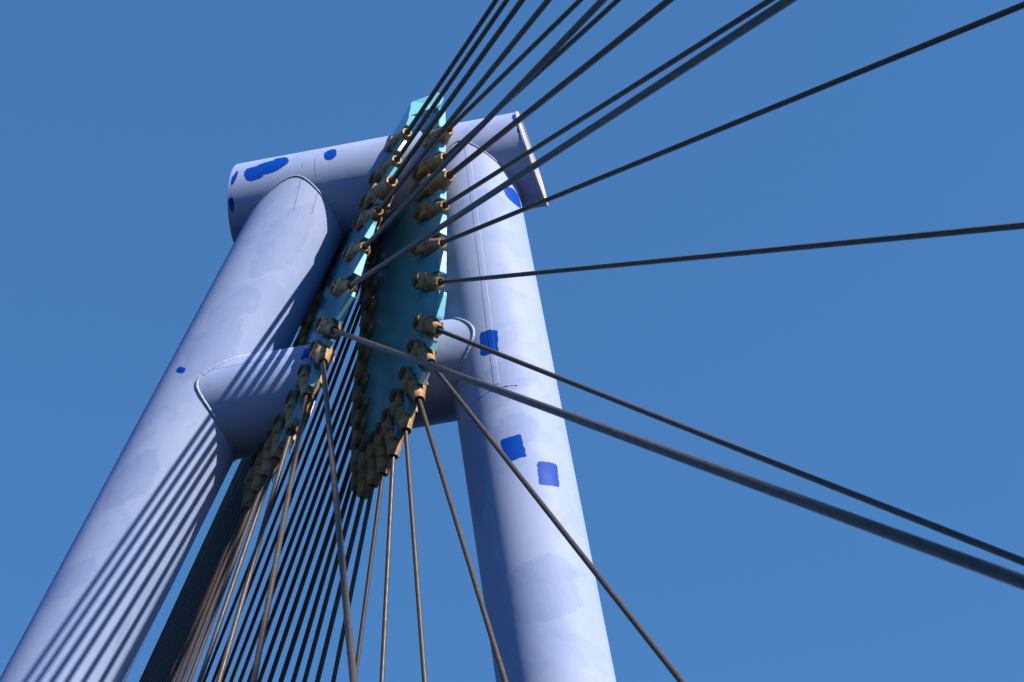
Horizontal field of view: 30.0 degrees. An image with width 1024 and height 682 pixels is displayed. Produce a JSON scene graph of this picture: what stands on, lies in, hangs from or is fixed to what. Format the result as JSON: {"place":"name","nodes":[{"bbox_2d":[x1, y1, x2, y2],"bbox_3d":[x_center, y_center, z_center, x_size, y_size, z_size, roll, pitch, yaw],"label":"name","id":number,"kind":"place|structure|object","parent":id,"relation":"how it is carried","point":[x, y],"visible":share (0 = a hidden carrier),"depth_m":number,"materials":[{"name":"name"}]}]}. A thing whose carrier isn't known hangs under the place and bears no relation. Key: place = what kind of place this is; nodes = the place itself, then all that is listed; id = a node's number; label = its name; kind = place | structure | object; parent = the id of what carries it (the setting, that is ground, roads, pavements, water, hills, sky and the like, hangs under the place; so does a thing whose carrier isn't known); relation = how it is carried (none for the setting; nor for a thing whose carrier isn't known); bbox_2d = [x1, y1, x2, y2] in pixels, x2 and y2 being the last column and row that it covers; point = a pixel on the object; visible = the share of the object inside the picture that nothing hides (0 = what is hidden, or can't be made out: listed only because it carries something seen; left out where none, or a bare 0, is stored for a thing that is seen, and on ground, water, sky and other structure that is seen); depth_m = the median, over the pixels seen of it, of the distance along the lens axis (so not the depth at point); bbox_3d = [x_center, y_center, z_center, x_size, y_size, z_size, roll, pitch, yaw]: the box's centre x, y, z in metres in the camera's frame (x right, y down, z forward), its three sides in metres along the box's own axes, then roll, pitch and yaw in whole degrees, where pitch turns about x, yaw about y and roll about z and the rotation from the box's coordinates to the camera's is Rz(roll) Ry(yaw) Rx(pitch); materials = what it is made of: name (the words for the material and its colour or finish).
{"place":"outdoors","nodes":[
{"label":"outdoors","id":0,"kind":"place"},
{"bbox_2d":[0,0,1023,681],"label":"sky","id":1,"kind":"structure","parent":0,"point":[891,373],"materials":[{"name":"blue"}]},
{"label":"water","id":2,"kind":"structure","parent":0,"visible":0},
{"bbox_2d":[0,92,615,681],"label":"bridge pylon","id":3,"kind":"object","parent":2,"relation":"in","point":[216,402],"visible":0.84,"depth_m":28.82,"materials":[{"name":"purple paint"}]},
{"bbox_2d":[158,485,244,681],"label":"stay cable","id":4,"kind":"object","parent":3,"relation":"attached to","point":[184,623],"depth_m":29.73,"materials":[{"name":"metal"}]},
{"bbox_2d":[160,492,243,681],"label":"stay cable","id":5,"kind":"object","parent":3,"relation":"attached to","point":[187,622],"depth_m":29.45,"materials":[{"name":"metal"}]},
{"bbox_2d":[163,498,242,681],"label":"stay cable","id":6,"kind":"object","parent":3,"relation":"attached to","point":[195,609],"depth_m":29.18,"materials":[{"name":"metal"}]},
{"bbox_2d":[166,507,241,681],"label":"stay cable","id":7,"kind":"object","parent":3,"relation":"attached to","point":[176,659],"visible":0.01,"depth_m":28.80,"materials":[{"name":"metal"}]},
{"bbox_2d":[169,455,256,681],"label":"stay cable","id":8,"kind":"object","parent":3,"relation":"attached to","point":[188,639],"visible":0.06,"depth_m":28.63,"materials":[{"name":"metal"}]},
{"bbox_2d":[175,455,275,681],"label":"stay cable","id":9,"kind":"object","parent":3,"relation":"attached to","point":[247,495],"visible":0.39,"depth_m":28.58,"materials":[{"name":"metal"}]},
{"bbox_2d":[180,443,277,681],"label":"stay cable","id":10,"kind":"object","parent":3,"relation":"attached to","point":[257,479],"visible":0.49,"depth_m":28.17,"materials":[{"name":"metal"}]},
{"bbox_2d":[155,336,305,681],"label":"stay cable","id":11,"kind":"object","parent":3,"relation":"attached to","point":[299,342],"visible":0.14,"depth_m":30.13,"materials":[{"name":"metal"}]},
{"bbox_2d":[152,314,312,681],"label":"stay cable","id":12,"kind":"object","parent":3,"relation":"attached to","point":[306,323],"visible":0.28,"depth_m":30.57,"materials":[{"name":"metal"}]},
{"bbox_2d":[150,292,320,681],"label":"stay cable","id":13,"kind":"object","parent":3,"relation":"attached to","point":[316,300],"visible":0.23,"depth_m":30.88,"materials":[{"name":"metal"}]},
{"bbox_2d":[147,271,327,681],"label":"stay cable","id":14,"kind":"object","parent":3,"relation":"attached to","point":[211,540],"visible":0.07,"depth_m":31.14,"materials":[{"name":"metal"}]},
{"bbox_2d":[142,254,335,681],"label":"stay cable","id":15,"kind":"object","parent":3,"relation":"attached to","point":[170,620],"visible":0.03,"depth_m":31.61,"materials":[{"name":"metal"}]},
{"bbox_2d":[139,248,338,681],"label":"stay cable","id":16,"kind":"object","parent":3,"relation":"attached to","point":[160,637],"visible":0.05,"depth_m":31.87,"materials":[{"name":"metal"}]},
{"bbox_2d":[144,256,335,681],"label":"stay cable","id":17,"kind":"object","parent":3,"relation":"attached to","point":[185,592],"visible":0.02,"depth_m":31.33,"materials":[{"name":"metal"}]},
{"bbox_2d":[187,430,293,681],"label":"stay cable","id":18,"kind":"object","parent":3,"relation":"attached to","point":[266,461],"visible":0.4,"depth_m":27.91,"materials":[{"name":"metal"}]},
{"bbox_2d":[197,414,297,681],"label":"stay cable","id":19,"kind":"object","parent":3,"relation":"attached to","point":[276,449],"visible":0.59,"depth_m":27.50,"materials":[{"name":"metal"}]},
{"bbox_2d":[216,389,314,681],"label":"stay cable","id":20,"kind":"object","parent":3,"relation":"attached to","point":[291,430],"visible":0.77,"depth_m":26.73,"materials":[{"name":"metal"}]},
{"bbox_2d":[250,363,322,681],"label":"stay cable","id":21,"kind":"object","parent":3,"relation":"attached to","point":[308,392],"visible":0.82,"depth_m":25.33,"materials":[{"name":"metal"}]},
{"bbox_2d":[202,249,376,681],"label":"stay cable","id":22,"kind":"object","parent":3,"relation":"attached to","point":[247,568],"depth_m":33.27,"materials":[{"name":"metal"}]},
{"bbox_2d":[211,236,379,681],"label":"stay cable","id":23,"kind":"object","parent":3,"relation":"attached to","point":[374,245],"visible":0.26,"depth_m":32.80,"materials":[{"name":"metal"}]},
{"bbox_2d":[222,254,376,681],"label":"stay cable","id":24,"kind":"object","parent":3,"relation":"attached to","point":[371,259],"visible":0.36,"depth_m":32.43,"materials":[{"name":"metal"}]},
{"bbox_2d":[229,275,377,681],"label":"stay cable","id":25,"kind":"object","parent":3,"relation":"attached to","point":[372,282],"visible":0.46,"depth_m":31.96,"materials":[{"name":"metal"}]},
{"bbox_2d":[238,298,375,681],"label":"stay cable","id":26,"kind":"object","parent":3,"relation":"attached to","point":[369,306],"visible":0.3,"depth_m":31.56,"materials":[{"name":"metal"}]},
{"bbox_2d":[247,320,373,681],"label":"stay cable","id":27,"kind":"object","parent":3,"relation":"attached to","point":[367,328],"visible":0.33,"depth_m":31.18,"materials":[{"name":"metal"}]},
{"bbox_2d":[257,347,369,681],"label":"stay cable","id":28,"kind":"object","parent":3,"relation":"attached to","point":[363,354],"visible":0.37,"depth_m":30.77,"materials":[{"name":"metal"}]},
{"bbox_2d":[267,372,367,681],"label":"stay cable","id":29,"kind":"object","parent":3,"relation":"attached to","point":[361,381],"visible":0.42,"depth_m":30.35,"materials":[{"name":"metal"}]},
{"bbox_2d":[278,395,367,681],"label":"stay cable","id":30,"kind":"object","parent":3,"relation":"attached to","point":[361,404],"visible":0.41,"depth_m":29.84,"materials":[{"name":"metal"}]},
{"bbox_2d":[291,415,366,681],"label":"stay cable","id":31,"kind":"object","parent":3,"relation":"attached to","point":[360,424],"visible":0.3,"depth_m":29.44,"materials":[{"name":"metal"}]},
{"bbox_2d":[308,339,357,681],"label":"stay cable","id":32,"kind":"object","parent":3,"relation":"attached to","point":[322,357],"visible":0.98,"depth_m":22.19,"materials":[{"name":"metal"}]},
{"bbox_2d":[302,434,366,681],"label":"stay cable","id":33,"kind":"object","parent":3,"relation":"attached to","point":[354,463],"visible":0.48,"depth_m":29.11,"materials":[{"name":"metal"}]},
{"bbox_2d":[315,438,369,681],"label":"stay cable","id":34,"kind":"object","parent":3,"relation":"attached to","point":[363,489],"visible":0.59,"depth_m":28.82,"materials":[{"name":"metal"}]},
{"bbox_2d":[331,430,379,681],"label":"stay cable","id":35,"kind":"object","parent":3,"relation":"attached to","point":[373,478],"visible":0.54,"depth_m":28.50,"materials":[{"name":"metal"}]},
{"bbox_2d":[355,421,390,676],"bbox_3d":[-2.612,9.429,23.380,0.450,19.971,0.253,20,-38,-21],"label":"stay cable","id":36,"kind":"object","parent":3,"relation":"attached to","point":[383,460],"visible":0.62,"depth_m":28.22,"materials":[{"name":"metal"}]},
{"bbox_2d":[379,407,403,681],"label":"stay cable","id":37,"kind":"object","parent":3,"relation":"attached to","point":[393,445],"visible":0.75,"depth_m":27.74,"materials":[{"name":"metal"}]},
{"bbox_2d":[389,387,426,681],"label":"stay cable","id":38,"kind":"object","parent":3,"relation":"attached to","point":[404,420],"visible":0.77,"depth_m":27.15,"materials":[{"name":"metal"}]},
{"bbox_2d":[368,0,509,185],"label":"stay cable","id":39,"kind":"object","parent":3,"relation":"attached to","point":[383,167],"visible":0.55,"depth_m":29.78,"materials":[{"name":"metal"}]},
{"bbox_2d":[357,0,525,218],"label":"stay cable","id":40,"kind":"object","parent":3,"relation":"attached to","point":[383,188],"visible":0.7,"depth_m":29.22,"materials":[{"name":"metal"}]},
{"bbox_2d":[384,0,498,151],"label":"stay cable","id":41,"kind":"object","parent":3,"relation":"attached to","point":[403,134],"visible":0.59,"depth_m":30.39,"materials":[{"name":"metal"}]},
{"bbox_2d":[352,0,551,232],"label":"stay cable","id":42,"kind":"object","parent":3,"relation":"attached to","point":[375,213],"visible":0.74,"depth_m":27.51,"materials":[{"name":"metal"}]},
{"bbox_2d":[398,365,507,681],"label":"stay cable","id":43,"kind":"object","parent":3,"relation":"attached to","point":[413,388],"visible":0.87,"depth_m":25.83,"materials":[{"name":"metal"}]},
{"bbox_2d":[342,0,606,265],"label":"stay cable","id":44,"kind":"object","parent":3,"relation":"attached to","point":[352,250],"visible":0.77,"depth_m":24.72,"materials":[{"name":"metal"}]},
{"bbox_2d":[422,0,583,148],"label":"stay cable","id":45,"kind":"object","parent":3,"relation":"attached to","point":[446,136],"visible":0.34,"depth_m":29.90,"materials":[{"name":"metal"}]},
{"bbox_2d":[411,0,620,181],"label":"stay cable","id":46,"kind":"object","parent":3,"relation":"attached to","point":[428,165],"visible":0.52,"depth_m":28.65,"materials":[{"name":"metal"}]},
{"bbox_2d":[410,0,673,201],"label":"stay cable","id":47,"kind":"object","parent":3,"relation":"attached to","point":[443,180],"visible":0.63,"depth_m":27.97,"materials":[{"name":"metal"}]},
{"bbox_2d":[406,338,685,681],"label":"stay cable","id":48,"kind":"object","parent":3,"relation":"attached to","point":[415,347],"visible":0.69,"depth_m":22.85,"materials":[{"name":"metal"}]},
{"bbox_2d":[329,0,796,298],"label":"stay cable","id":49,"kind":"object","parent":3,"relation":"attached to","point":[341,285],"visible":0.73,"depth_m":19.14,"materials":[{"name":"metal"}]},
{"bbox_2d":[413,0,774,222],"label":"stay cable","id":50,"kind":"object","parent":3,"relation":"attached to","point":[428,210],"visible":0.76,"depth_m":26.20,"materials":[{"name":"metal"}]},
{"bbox_2d":[314,316,1023,589],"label":"stay cable","id":51,"kind":"object","parent":3,"relation":"attached to","point":[327,328],"visible":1,"depth_m":13.33,"materials":[{"name":"metal"}]},
{"bbox_2d":[410,1,1023,256],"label":"stay cable","id":52,"kind":"object","parent":3,"relation":"attached to","point":[428,246],"visible":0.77,"depth_m":23.58,"materials":[{"name":"metal"}]},
{"bbox_2d":[411,222,1023,291],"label":"stay cable","id":53,"kind":"object","parent":3,"relation":"attached to","point":[428,282],"visible":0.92,"depth_m":22.44,"materials":[{"name":"metal"}]},
{"bbox_2d":[412,314,1023,565],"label":"stay cable","id":54,"kind":"object","parent":3,"relation":"attached to","point":[428,326],"visible":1,"depth_m":19.91,"materials":[{"name":"metal"}]}
]}

